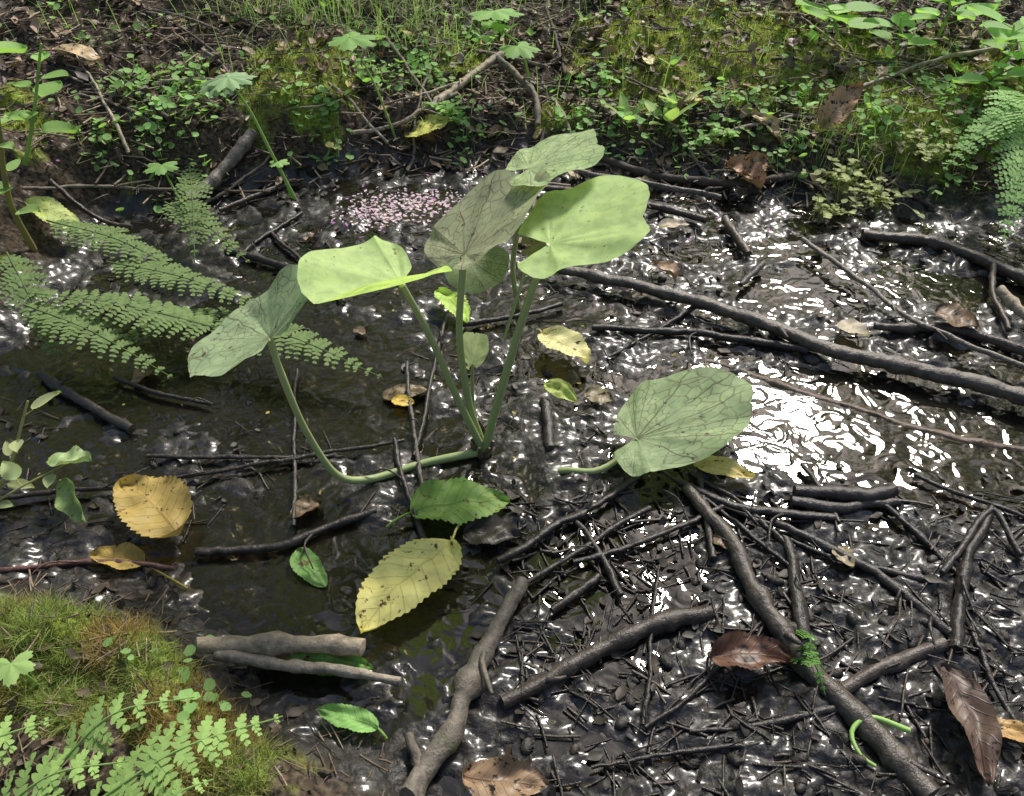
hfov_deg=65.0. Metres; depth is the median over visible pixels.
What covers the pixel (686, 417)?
marsh marigold plant
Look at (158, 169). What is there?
cranesbill plant
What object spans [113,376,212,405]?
stick
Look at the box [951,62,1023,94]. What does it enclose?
bramble plant
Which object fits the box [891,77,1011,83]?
stick
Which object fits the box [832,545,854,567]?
brown leaf
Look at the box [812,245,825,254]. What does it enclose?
dry leaf
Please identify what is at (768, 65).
dry leaf
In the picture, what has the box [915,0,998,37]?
nettle plant
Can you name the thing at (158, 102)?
creeping saxifrage groundcover
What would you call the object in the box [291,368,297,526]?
stick
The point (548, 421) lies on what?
stick
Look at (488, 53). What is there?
stick
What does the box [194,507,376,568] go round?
stick
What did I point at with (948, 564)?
stick
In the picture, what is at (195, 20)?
stick
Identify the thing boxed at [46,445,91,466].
green leaf
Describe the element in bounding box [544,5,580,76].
stick
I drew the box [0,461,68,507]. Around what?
willowherb plant
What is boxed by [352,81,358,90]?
dry leaf
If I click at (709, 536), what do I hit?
stick
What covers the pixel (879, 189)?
chickweed plant
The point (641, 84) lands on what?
stick
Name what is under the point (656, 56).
bank moss
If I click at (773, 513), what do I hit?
stick
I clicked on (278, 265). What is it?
stick
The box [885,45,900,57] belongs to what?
seedling
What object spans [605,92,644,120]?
plantain plant
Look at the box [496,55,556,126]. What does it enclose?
stick
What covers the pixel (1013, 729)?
orange leaf
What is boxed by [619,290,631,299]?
dry leaf
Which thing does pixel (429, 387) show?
stick
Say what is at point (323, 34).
dry leaf
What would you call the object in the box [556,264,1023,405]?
fallen branch
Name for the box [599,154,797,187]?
stick
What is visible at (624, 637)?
stick
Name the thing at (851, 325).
pale leaf
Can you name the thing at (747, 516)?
stick
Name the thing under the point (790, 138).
stick
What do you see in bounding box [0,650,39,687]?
cranesbill plant
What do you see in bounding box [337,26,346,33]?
dry leaf
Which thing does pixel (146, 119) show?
stick
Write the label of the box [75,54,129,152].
stick
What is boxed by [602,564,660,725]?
stick
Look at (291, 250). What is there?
stick
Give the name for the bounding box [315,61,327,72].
dry leaf
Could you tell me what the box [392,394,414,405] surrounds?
orange leaf
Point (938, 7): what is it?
stick
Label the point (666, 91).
plantain plant
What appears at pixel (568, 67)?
dry leaf
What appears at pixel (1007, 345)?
stick
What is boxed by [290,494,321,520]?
dry leaf
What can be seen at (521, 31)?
dry leaf
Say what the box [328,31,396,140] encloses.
cranesbill plant
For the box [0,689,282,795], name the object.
fern
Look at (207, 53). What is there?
stick
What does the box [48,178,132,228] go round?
stick
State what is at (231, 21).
seedling
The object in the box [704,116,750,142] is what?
chickweed plant
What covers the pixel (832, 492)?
stick
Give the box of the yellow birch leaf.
[113,474,192,537]
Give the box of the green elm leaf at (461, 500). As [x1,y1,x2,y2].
[386,476,509,527]
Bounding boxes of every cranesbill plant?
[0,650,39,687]
[144,161,182,203]
[197,72,296,199]
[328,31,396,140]
[469,8,540,83]
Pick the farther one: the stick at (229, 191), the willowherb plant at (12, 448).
the stick at (229, 191)
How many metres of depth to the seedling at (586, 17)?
2.00 m
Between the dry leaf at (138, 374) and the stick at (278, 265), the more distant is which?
the stick at (278, 265)
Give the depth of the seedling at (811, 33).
1.86 m
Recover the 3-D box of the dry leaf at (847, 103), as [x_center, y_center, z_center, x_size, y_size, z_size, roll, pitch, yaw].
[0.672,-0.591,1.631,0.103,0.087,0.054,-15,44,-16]
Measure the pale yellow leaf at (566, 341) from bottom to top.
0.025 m
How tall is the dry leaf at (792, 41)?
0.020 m
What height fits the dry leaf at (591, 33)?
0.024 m
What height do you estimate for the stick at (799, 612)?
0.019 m
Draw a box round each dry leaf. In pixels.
[52,43,101,60]
[115,85,126,91]
[131,367,152,382]
[151,69,167,77]
[220,14,234,21]
[224,7,241,15]
[275,174,287,185]
[278,39,287,46]
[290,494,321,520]
[304,230,319,242]
[313,60,322,68]
[315,31,331,40]
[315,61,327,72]
[335,89,344,93]
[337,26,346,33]
[345,79,352,88]
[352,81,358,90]
[353,326,365,334]
[398,40,409,51]
[401,28,412,39]
[421,132,433,142]
[488,125,502,137]
[508,28,525,39]
[533,127,544,138]
[553,51,567,60]
[566,64,578,74]
[567,171,577,178]
[587,28,602,38]
[609,83,615,91]
[610,447,620,454]
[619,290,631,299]
[635,51,646,60]
[642,54,654,64]
[650,43,659,48]
[655,155,663,166]
[659,89,673,94]
[687,94,701,104]
[706,135,724,146]
[711,533,727,548]
[726,154,765,190]
[742,151,767,175]
[750,109,785,145]
[764,62,776,67]
[788,35,799,48]
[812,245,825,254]
[818,81,863,128]
[822,138,834,144]
[830,50,839,62]
[925,28,934,33]
[973,54,989,61]
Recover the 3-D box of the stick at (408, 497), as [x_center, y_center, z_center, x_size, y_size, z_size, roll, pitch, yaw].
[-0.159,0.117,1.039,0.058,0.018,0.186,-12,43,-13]
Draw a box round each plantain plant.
[308,149,335,161]
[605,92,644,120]
[642,93,698,124]
[658,87,708,103]
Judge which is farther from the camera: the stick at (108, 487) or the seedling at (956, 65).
the seedling at (956, 65)
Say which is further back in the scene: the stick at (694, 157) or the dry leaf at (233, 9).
the dry leaf at (233, 9)
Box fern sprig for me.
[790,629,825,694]
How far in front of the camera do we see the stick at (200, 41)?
1.76 m
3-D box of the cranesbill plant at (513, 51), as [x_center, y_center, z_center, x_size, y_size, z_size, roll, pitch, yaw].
[-0.015,-0.768,1.781,0.160,0.167,0.109,0,42,0]
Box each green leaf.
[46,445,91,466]
[54,478,85,521]
[285,653,373,675]
[290,547,327,586]
[318,703,387,739]
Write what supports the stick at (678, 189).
on the ground at (422, 650)
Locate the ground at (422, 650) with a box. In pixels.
[0,0,1023,795]
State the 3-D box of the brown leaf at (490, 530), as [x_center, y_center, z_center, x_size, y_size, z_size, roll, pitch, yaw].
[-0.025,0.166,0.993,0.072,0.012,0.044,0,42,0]
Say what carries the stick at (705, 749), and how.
on the ground at (422, 650)
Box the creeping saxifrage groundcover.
[0,0,1023,733]
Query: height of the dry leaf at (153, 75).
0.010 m
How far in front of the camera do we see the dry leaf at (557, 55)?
1.89 m
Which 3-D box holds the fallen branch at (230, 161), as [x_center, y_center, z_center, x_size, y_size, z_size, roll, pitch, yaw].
[-0.585,-0.470,1.621,0.033,0.097,0.191,26,48,26]
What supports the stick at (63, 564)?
on the ground at (422, 650)
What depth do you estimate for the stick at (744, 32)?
1.91 m
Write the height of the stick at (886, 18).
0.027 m
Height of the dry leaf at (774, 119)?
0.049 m
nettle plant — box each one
[795,0,883,41]
[863,11,936,49]
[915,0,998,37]
[964,4,1023,66]
[986,32,1023,80]
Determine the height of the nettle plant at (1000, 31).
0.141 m
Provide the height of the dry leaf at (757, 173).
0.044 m
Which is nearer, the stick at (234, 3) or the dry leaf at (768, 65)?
the dry leaf at (768, 65)
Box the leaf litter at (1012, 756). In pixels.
[0,0,1023,795]
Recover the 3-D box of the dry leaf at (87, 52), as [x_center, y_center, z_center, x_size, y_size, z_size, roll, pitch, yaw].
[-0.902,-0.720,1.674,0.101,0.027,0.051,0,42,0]
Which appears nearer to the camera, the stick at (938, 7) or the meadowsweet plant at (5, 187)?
the meadowsweet plant at (5, 187)
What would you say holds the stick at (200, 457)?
on the ground at (422, 650)
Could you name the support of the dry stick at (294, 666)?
on the ground at (422, 650)
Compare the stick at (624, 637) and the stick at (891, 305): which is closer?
the stick at (624, 637)
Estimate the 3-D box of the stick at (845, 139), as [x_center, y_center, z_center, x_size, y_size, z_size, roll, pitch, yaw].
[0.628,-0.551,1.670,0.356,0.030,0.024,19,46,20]
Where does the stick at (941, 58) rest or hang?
on the ground at (422, 650)
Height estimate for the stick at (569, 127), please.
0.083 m
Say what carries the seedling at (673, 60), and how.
on the ground at (422, 650)
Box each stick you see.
[0,439,404,500]
[0,558,175,583]
[22,176,182,190]
[36,369,135,433]
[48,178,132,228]
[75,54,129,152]
[77,93,159,129]
[107,65,170,120]
[110,139,269,193]
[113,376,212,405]
[146,439,334,461]
[149,6,219,30]
[162,77,214,82]
[178,26,229,62]
[193,320,309,331]
[193,630,365,656]
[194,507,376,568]
[201,49,232,72]
[201,144,281,204]
[208,0,270,36]
[213,650,401,686]
[218,179,303,212]
[223,0,237,5]
[224,248,297,269]
[239,211,318,257]
[269,230,346,303]
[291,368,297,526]
[327,82,388,143]
[349,92,457,134]
[359,81,462,133]
[362,437,426,538]
[383,34,437,112]
[404,732,427,795]
[405,361,423,485]
[407,64,446,171]
[408,312,447,456]
[430,51,506,110]
[454,302,562,327]
[471,182,570,185]
[477,50,547,67]
[495,473,646,563]
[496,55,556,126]
[499,605,713,709]
[527,505,651,583]
[532,127,545,207]
[539,398,555,449]
[542,184,707,223]
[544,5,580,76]
[550,573,601,613]
[554,100,587,177]
[559,520,623,597]
[571,169,722,199]
[573,486,764,563]
[591,323,808,354]
[591,727,771,769]
[595,60,701,112]
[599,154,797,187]
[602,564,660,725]
[608,306,695,357]
[625,601,778,729]
[659,114,710,176]
[659,470,802,589]
[678,479,835,544]
[683,465,796,551]
[688,25,798,43]
[689,704,837,739]
[696,467,728,560]
[704,358,1023,457]
[707,492,832,560]
[715,96,818,136]
[721,32,788,47]
[721,215,751,256]
[723,13,763,47]
[738,261,764,286]
[749,114,897,154]
[771,48,869,60]
[772,519,951,648]
[781,112,894,131]
[782,535,939,585]
[783,536,810,637]
[785,122,867,140]
[790,496,901,514]
[792,483,898,502]
[799,463,840,522]
[800,16,866,68]
[800,236,1023,368]
[807,135,935,209]
[812,2,927,30]
[838,61,930,67]
[839,637,948,692]
[861,229,1023,285]
[863,45,1007,88]
[873,322,1023,355]
[885,504,976,589]
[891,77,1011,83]
[898,2,942,58]
[904,25,971,58]
[913,473,1023,518]
[936,158,949,180]
[939,507,1023,575]
[948,505,994,652]
[965,616,1023,743]
[971,142,1015,157]
[988,262,1011,332]
[995,285,1023,319]
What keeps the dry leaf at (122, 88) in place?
on the ground at (422, 650)
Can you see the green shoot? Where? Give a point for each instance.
(886, 721)
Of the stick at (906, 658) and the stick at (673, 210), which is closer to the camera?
the stick at (906, 658)
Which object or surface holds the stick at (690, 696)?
on the ground at (422, 650)
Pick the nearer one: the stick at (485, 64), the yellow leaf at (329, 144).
the yellow leaf at (329, 144)
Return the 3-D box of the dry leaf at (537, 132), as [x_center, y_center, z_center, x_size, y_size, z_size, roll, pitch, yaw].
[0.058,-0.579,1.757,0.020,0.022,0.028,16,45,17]
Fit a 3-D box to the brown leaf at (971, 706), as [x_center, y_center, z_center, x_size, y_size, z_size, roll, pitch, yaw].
[0.456,0.317,0.792,0.044,0.025,0.126,0,42,0]
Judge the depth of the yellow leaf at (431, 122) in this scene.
1.74 m
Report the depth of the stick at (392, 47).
1.83 m
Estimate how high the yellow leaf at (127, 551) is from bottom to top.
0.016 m
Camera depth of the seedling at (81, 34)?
1.74 m
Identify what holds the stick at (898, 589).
on the ground at (422, 650)
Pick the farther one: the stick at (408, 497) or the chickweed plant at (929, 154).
the chickweed plant at (929, 154)
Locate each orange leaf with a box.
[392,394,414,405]
[997,717,1023,742]
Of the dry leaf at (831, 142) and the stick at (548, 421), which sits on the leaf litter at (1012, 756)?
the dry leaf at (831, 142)
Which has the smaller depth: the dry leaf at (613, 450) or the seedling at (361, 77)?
the dry leaf at (613, 450)
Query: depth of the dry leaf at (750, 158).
1.64 m
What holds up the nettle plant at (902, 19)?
on the ground at (422, 650)
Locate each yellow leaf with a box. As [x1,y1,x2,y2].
[26,196,83,230]
[90,542,188,589]
[325,142,341,149]
[404,114,450,137]
[434,287,470,322]
[536,325,590,363]
[544,378,576,401]
[693,455,754,478]
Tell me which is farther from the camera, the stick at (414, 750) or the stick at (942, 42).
the stick at (942, 42)
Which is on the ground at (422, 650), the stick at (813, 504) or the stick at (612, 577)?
the stick at (813, 504)
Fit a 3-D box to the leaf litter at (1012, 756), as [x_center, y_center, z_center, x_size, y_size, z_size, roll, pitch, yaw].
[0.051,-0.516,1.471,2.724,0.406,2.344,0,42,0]
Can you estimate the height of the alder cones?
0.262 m
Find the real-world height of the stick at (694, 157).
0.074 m
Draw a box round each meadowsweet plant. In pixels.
[0,41,79,165]
[0,117,40,251]
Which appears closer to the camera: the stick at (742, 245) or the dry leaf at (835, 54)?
the stick at (742, 245)
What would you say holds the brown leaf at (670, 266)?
on the stream water
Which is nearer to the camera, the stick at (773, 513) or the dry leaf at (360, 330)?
the stick at (773, 513)
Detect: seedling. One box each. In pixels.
[73,32,85,39]
[173,111,193,119]
[219,15,237,23]
[355,68,378,81]
[527,28,534,34]
[543,84,560,92]
[575,9,598,21]
[659,53,684,64]
[807,30,818,40]
[864,93,876,107]
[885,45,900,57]
[951,61,966,71]
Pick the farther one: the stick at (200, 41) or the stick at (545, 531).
the stick at (200, 41)
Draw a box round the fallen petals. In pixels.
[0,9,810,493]
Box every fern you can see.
[0,165,381,378]
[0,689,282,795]
[943,89,1023,240]
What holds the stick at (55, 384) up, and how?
on the stream water
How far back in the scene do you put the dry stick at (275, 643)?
0.85 m
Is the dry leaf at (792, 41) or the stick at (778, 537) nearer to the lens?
the stick at (778, 537)
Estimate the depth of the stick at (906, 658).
0.85 m
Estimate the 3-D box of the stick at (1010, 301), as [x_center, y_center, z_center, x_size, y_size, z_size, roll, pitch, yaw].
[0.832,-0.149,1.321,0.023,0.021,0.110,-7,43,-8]
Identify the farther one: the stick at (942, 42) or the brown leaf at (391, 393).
the stick at (942, 42)
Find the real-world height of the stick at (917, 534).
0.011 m
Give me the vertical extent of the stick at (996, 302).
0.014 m
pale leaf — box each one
[659,218,688,227]
[837,318,868,335]
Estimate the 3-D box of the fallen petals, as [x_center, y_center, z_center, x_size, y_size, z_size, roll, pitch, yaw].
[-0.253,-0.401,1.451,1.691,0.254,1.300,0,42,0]
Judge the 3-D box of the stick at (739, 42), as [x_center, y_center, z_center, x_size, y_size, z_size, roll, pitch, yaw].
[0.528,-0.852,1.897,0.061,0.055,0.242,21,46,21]
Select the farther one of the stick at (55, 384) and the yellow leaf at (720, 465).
the stick at (55, 384)
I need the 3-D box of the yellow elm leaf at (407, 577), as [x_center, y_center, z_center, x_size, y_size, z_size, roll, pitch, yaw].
[-0.111,0.204,0.936,0.181,0.028,0.084,-29,49,-28]
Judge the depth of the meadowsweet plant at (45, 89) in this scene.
1.43 m
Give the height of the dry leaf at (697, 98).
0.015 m
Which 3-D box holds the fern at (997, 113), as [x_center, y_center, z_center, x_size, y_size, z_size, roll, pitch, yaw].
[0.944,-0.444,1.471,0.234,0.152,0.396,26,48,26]
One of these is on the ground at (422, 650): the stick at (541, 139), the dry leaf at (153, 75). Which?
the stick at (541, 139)
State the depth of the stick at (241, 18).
1.84 m
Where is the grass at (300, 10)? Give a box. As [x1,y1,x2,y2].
[5,0,1015,221]
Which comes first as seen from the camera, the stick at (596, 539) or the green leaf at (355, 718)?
the green leaf at (355, 718)
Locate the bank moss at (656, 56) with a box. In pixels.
[0,0,1023,193]
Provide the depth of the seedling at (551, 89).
1.84 m
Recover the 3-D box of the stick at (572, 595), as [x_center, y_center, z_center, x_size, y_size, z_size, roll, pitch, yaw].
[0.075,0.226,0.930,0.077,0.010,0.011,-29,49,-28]
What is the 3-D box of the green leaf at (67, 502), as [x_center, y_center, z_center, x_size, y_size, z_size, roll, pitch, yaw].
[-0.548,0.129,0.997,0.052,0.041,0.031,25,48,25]
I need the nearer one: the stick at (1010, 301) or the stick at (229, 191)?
the stick at (1010, 301)
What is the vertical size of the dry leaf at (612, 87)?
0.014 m
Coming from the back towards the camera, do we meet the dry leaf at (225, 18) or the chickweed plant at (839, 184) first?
the dry leaf at (225, 18)
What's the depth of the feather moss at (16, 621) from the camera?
0.77 m
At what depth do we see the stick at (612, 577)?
0.96 m
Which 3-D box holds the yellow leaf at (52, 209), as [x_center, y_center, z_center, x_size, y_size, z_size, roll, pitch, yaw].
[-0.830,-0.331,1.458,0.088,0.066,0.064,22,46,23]
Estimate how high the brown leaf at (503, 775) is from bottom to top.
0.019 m
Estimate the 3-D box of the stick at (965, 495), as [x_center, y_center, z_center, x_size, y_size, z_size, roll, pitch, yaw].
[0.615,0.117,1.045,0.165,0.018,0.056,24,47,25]
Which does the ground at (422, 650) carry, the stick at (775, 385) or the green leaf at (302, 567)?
the stick at (775, 385)
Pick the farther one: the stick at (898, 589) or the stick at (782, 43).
the stick at (782, 43)
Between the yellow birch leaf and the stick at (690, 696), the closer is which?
the stick at (690, 696)
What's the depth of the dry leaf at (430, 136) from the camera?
1.74 m
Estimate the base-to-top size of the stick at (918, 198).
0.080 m
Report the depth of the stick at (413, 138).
1.74 m
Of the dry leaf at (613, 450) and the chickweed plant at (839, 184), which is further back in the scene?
the chickweed plant at (839, 184)
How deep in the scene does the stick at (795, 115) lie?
1.69 m
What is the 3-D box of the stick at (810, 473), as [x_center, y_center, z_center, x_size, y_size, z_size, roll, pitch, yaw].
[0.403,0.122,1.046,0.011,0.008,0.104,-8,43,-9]
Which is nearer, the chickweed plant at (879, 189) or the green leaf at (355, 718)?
the green leaf at (355, 718)
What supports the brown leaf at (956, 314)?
on the ground at (422, 650)
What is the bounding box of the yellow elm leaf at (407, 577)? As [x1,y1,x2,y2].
[355,524,462,633]
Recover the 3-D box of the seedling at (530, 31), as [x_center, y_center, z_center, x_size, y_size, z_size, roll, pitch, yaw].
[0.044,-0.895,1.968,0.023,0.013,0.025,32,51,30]
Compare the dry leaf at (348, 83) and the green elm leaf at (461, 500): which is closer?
the green elm leaf at (461, 500)
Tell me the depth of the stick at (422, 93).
1.78 m
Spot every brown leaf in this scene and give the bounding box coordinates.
[382,384,432,400]
[462,755,548,795]
[463,516,520,544]
[584,385,613,403]
[651,259,678,280]
[708,630,795,669]
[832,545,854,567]
[935,302,978,328]
[940,662,1001,786]
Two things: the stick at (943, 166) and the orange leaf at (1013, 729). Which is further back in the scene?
the stick at (943, 166)
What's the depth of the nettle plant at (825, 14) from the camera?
1.83 m
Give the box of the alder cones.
[47,8,1020,795]
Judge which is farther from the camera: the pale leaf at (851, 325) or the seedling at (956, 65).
the seedling at (956, 65)
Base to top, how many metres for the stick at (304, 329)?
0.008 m
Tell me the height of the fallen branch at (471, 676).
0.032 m
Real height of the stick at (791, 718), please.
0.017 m
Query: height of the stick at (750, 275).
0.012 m
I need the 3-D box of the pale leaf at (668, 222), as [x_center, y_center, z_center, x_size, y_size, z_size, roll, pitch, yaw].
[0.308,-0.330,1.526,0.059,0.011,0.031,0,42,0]
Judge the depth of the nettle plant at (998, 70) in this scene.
1.69 m
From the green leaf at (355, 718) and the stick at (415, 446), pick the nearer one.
the green leaf at (355, 718)
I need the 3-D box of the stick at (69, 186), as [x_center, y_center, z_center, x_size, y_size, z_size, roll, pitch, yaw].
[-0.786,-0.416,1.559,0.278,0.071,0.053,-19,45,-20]
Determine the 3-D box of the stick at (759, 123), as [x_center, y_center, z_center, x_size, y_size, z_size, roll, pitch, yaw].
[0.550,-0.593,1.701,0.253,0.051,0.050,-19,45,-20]
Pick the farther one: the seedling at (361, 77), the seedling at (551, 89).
the seedling at (551, 89)
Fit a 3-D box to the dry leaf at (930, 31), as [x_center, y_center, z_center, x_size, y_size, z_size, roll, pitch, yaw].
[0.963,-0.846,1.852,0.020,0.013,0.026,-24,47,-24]
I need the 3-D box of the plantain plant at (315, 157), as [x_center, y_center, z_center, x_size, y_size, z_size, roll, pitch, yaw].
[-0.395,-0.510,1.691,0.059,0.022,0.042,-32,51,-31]
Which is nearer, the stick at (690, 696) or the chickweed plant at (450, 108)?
the stick at (690, 696)
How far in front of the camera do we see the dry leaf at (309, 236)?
1.52 m
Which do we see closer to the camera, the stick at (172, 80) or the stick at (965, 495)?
the stick at (965, 495)
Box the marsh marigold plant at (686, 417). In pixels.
[188,129,753,483]
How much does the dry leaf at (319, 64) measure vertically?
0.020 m
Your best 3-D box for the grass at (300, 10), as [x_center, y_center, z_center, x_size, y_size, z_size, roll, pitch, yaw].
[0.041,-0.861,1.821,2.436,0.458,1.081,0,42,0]
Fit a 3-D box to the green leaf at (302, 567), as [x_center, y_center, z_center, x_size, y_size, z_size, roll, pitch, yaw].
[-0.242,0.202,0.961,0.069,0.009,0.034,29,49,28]
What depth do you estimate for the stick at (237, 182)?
1.64 m
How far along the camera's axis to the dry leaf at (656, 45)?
1.88 m
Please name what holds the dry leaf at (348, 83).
on the ground at (422, 650)
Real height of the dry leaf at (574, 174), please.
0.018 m
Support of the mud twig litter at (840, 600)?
on the ground at (422, 650)
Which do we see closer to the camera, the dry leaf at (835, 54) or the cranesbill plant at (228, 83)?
the cranesbill plant at (228, 83)
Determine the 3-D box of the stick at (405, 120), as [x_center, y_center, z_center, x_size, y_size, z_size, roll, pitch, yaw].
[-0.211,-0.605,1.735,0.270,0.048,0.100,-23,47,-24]
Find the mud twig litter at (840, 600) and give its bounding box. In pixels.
[0,126,1023,795]
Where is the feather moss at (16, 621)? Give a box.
[0,583,323,795]
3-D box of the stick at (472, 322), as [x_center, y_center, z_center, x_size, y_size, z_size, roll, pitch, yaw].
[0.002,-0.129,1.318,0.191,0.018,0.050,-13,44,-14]
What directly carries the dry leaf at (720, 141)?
on the ground at (422, 650)
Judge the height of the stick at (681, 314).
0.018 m
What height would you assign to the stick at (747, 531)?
0.016 m
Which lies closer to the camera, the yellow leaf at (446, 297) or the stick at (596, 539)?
the stick at (596, 539)
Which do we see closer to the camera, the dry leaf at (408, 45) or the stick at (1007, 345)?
the stick at (1007, 345)
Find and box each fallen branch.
[185,127,257,200]
[399,576,528,795]
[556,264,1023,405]
[682,483,940,795]
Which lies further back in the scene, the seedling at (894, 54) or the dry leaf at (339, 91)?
the seedling at (894, 54)
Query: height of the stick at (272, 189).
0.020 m
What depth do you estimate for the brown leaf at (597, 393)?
1.18 m
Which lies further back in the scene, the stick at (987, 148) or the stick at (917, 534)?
the stick at (987, 148)
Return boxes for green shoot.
[849,715,910,767]
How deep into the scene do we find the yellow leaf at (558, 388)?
1.17 m
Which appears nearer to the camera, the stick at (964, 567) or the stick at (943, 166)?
the stick at (964, 567)
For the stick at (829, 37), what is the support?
on the ground at (422, 650)
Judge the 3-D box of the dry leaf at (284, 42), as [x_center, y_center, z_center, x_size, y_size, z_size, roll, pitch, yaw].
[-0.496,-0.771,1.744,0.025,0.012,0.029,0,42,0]
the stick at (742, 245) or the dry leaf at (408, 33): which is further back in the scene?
the dry leaf at (408, 33)
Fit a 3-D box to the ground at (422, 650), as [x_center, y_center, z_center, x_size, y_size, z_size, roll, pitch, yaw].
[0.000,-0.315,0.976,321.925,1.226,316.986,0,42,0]
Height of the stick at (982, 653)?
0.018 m
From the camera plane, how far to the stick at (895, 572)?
0.95 m
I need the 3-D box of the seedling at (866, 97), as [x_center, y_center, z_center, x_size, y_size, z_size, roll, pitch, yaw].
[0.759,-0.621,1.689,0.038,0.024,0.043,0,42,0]
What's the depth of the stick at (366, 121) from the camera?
1.73 m
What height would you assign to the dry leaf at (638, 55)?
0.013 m
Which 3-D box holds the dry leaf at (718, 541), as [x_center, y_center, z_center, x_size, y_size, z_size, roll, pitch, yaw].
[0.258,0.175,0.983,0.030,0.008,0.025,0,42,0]
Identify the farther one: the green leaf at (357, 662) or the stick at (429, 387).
the stick at (429, 387)
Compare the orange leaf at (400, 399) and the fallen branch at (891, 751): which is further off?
the orange leaf at (400, 399)
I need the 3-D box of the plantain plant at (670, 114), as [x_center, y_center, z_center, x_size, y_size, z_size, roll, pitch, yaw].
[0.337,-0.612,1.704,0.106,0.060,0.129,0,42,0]
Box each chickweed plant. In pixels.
[423,95,468,115]
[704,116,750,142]
[801,153,884,208]
[812,193,857,223]
[850,177,924,218]
[895,124,960,168]
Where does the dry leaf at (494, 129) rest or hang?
on the ground at (422, 650)
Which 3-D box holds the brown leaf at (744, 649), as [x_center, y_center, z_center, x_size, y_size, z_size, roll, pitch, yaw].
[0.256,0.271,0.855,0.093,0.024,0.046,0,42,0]
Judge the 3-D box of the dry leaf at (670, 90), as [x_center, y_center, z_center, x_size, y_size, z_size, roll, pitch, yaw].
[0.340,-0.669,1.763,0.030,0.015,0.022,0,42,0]
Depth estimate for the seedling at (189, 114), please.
1.62 m
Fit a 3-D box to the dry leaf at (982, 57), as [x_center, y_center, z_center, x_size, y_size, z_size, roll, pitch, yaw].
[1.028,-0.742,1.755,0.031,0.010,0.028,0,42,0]
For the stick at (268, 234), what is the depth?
1.53 m
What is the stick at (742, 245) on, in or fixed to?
on the stream water
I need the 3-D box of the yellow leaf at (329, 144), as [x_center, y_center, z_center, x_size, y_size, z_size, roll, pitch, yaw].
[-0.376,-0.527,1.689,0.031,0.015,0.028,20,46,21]
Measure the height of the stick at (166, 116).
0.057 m
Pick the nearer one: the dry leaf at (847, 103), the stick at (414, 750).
the stick at (414, 750)
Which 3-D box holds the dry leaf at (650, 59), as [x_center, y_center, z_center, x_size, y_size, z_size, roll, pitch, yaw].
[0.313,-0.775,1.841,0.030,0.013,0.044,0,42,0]
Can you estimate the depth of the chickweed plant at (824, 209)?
1.55 m
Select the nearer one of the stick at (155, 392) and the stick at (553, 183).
the stick at (155, 392)
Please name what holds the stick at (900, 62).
on the ground at (422, 650)
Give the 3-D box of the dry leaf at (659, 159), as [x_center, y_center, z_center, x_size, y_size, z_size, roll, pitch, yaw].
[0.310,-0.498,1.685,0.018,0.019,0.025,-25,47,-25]
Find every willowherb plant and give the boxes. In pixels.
[0,391,61,489]
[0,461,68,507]
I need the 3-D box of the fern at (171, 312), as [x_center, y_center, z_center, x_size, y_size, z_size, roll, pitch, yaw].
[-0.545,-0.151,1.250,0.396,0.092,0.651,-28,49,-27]
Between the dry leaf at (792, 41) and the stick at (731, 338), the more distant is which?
the dry leaf at (792, 41)
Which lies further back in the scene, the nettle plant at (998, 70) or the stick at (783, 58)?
the stick at (783, 58)
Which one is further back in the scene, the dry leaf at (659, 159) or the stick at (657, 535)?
the dry leaf at (659, 159)
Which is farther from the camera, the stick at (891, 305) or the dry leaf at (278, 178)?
the dry leaf at (278, 178)

